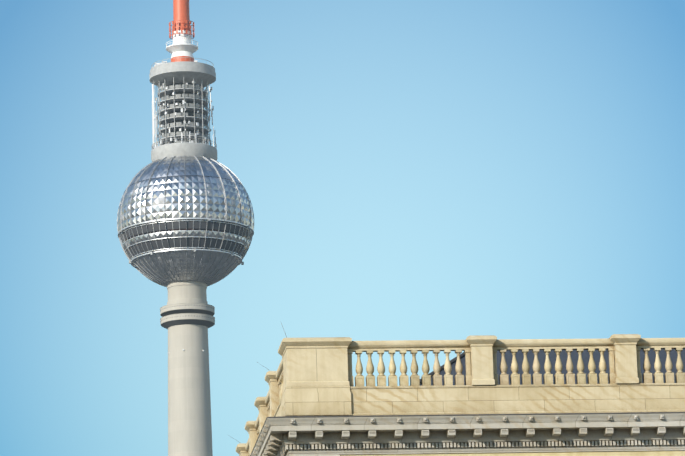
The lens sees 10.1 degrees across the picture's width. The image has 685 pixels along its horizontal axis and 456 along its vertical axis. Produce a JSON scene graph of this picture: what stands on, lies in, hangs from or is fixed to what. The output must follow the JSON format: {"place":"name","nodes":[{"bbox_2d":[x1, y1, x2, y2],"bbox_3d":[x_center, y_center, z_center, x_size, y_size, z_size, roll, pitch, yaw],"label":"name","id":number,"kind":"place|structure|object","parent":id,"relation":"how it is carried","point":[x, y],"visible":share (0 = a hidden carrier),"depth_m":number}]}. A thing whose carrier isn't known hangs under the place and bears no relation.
{"place":"outdoors","nodes":[
{"label":"outdoors","id":0,"kind":"place"},
{"bbox_2d":[0,0,684,455],"label":"sky","id":1,"kind":"structure","parent":0,"point":[407,169]},
{"bbox_2d":[340,451,684,455],"bbox_3d":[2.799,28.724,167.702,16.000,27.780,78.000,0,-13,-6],"label":"palace walls","id":2,"kind":"structure","parent":0,"point":[650,453],"depth_m":132.84},
{"bbox_2d":[289,455,339,455],"bbox_3d":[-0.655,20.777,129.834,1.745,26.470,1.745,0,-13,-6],"label":"palace quoins","id":3,"kind":"object","parent":2,"relation":"attached to","point":[314,455],"visible":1,"depth_m":131.96},
{"bbox_2d":[251,413,684,455],"bbox_3d":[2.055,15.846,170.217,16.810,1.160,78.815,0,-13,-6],"label":"cornice","id":4,"kind":"structure","parent":2,"relation":"on","point":[332,438],"depth_m":132.35},
{"bbox_2d":[252,415,663,455],"bbox_3d":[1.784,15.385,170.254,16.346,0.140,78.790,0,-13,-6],"label":"lion head ornaments","id":5,"kind":"object","parent":4,"relation":"attached to","point":[451,420],"visible":0.96,"depth_m":132.11},
{"bbox_2d":[250,412,684,455],"bbox_3d":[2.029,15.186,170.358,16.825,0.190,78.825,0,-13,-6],"label":"palace cornice lead","id":6,"kind":"object","parent":4,"relation":"on","point":[463,415],"visible":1,"depth_m":132.12},
{"bbox_2d":[290,428,664,434],"bbox_3d":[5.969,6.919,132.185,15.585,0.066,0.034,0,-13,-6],"label":"modillions","id":7,"kind":"object","parent":4,"relation":"attached to","point":[478,432],"visible":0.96,"depth_m":132.03},
{"bbox_2d":[273,383,684,416],"bbox_3d":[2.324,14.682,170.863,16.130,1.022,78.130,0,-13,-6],"label":"parapet wall","id":8,"kind":"structure","parent":4,"relation":"on","point":[457,399],"depth_m":132.95},
{"bbox_2d":[236,334,640,455],"bbox_3d":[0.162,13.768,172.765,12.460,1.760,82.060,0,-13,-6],"label":"balustrade pedestals","id":9,"kind":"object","parent":8,"relation":"on","point":[301,368],"visible":0.79,"depth_m":133.09},
{"bbox_2d":[245,338,684,455],"bbox_3d":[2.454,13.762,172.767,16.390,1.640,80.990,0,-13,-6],"label":"palace balusters","id":10,"kind":"object","parent":8,"relation":"on","point":[513,346],"visible":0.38,"depth_m":133.58},
{"bbox_2d":[420,349,684,385],"bbox_3d":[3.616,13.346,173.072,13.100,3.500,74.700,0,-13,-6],"label":"roof","id":11,"kind":"structure","parent":2,"relation":"on","point":[585,356],"depth_m":140.75},
{"bbox_2d":[420,352,464,382],"bbox_3d":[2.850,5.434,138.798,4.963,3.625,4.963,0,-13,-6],"label":"roof edge flashing","id":12,"kind":"object","parent":11,"relation":"on","point":[453,360],"visible":0.12,"depth_m":140.26},
{"label":"ground","id":13,"kind":"structure","parent":0,"visible":0},
{"bbox_2d":[160,281,214,455],"bbox_3d":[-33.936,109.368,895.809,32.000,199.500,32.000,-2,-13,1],"label":"tower shaft","id":14,"kind":"object","parent":13,"relation":"on","point":[189,419],"depth_m":909.15},
{"bbox_2d":[121,175,250,259],"bbox_3d":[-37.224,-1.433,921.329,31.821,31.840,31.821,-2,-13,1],"label":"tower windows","id":15,"kind":"structure","parent":14,"relation":"on","point":[197,225],"depth_m":907.68},
{"bbox_2d":[149,57,217,161],"bbox_3d":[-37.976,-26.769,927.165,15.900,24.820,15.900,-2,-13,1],"label":"antenna platform structure","id":16,"kind":"object","parent":15,"relation":"on","point":[198,73],"depth_m":922.90},
{"bbox_2d":[166,0,197,61],"bbox_3d":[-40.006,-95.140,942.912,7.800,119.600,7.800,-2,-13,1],"label":"antenna mast","id":17,"kind":"object","parent":16,"relation":"on","point":[181,21],"depth_m":929.75},
{"bbox_2d":[158,84,208,143],"bbox_3d":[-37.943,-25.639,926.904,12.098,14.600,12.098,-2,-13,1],"label":"tv tower parapets","id":18,"kind":"object","parent":16,"relation":"attached to","point":[179,105],"depth_m":922.24},
{"bbox_2d":[168,83,198,142],"bbox_3d":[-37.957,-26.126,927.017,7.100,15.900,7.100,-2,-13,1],"label":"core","id":19,"kind":"object","parent":16,"relation":"in","point":[190,113],"depth_m":924.27},
{"bbox_2d":[152,60,215,148],"bbox_3d":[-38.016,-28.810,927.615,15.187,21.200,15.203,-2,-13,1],"label":"antennas","id":20,"kind":"object","parent":16,"relation":"attached to","point":[154,121],"depth_m":925.36},
{"bbox_2d":[120,218,248,264],"bbox_3d":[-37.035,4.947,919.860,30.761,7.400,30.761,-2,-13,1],"label":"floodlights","id":21,"kind":"object","parent":15,"relation":"attached to","point":[232,254],"depth_m":911.47},
{"bbox_2d":[117,156,253,249],"bbox_3d":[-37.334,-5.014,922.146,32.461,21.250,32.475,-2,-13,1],"label":"tv tower panels","id":22,"kind":"object","parent":15,"relation":"attached to","point":[192,200],"depth_m":909.62},
{"bbox_2d":[117,155,253,286],"bbox_3d":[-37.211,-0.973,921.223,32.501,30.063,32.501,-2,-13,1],"label":"sphere ribs","id":23,"kind":"object","parent":15,"relation":"attached to","point":[166,284],"depth_m":913.87},
{"bbox_2d":[118,218,253,267],"bbox_3d":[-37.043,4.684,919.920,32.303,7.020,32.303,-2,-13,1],"label":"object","id":24,"kind":"object","parent":15,"relation":"attached to","point":[186,219],"depth_m":908.03},
{"bbox_2d":[133,250,239,284],"bbox_3d":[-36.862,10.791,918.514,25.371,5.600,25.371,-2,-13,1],"label":"tv tower panels","id":25,"kind":"object","parent":15,"relation":"attached to","point":[187,260],"depth_m":910.69},
{"bbox_2d":[161,309,213,328],"bbox_3d":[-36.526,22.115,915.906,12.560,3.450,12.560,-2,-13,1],"label":"tv tower soffits","id":26,"kind":"object","parent":14,"relation":"attached to","point":[168,324],"depth_m":911.49},
{"bbox_2d":[160,305,214,322],"bbox_3d":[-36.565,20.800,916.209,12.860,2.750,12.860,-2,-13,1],"label":"lights","id":27,"kind":"object","parent":14,"relation":"attached to","point":[188,315],"depth_m":911.04}
]}

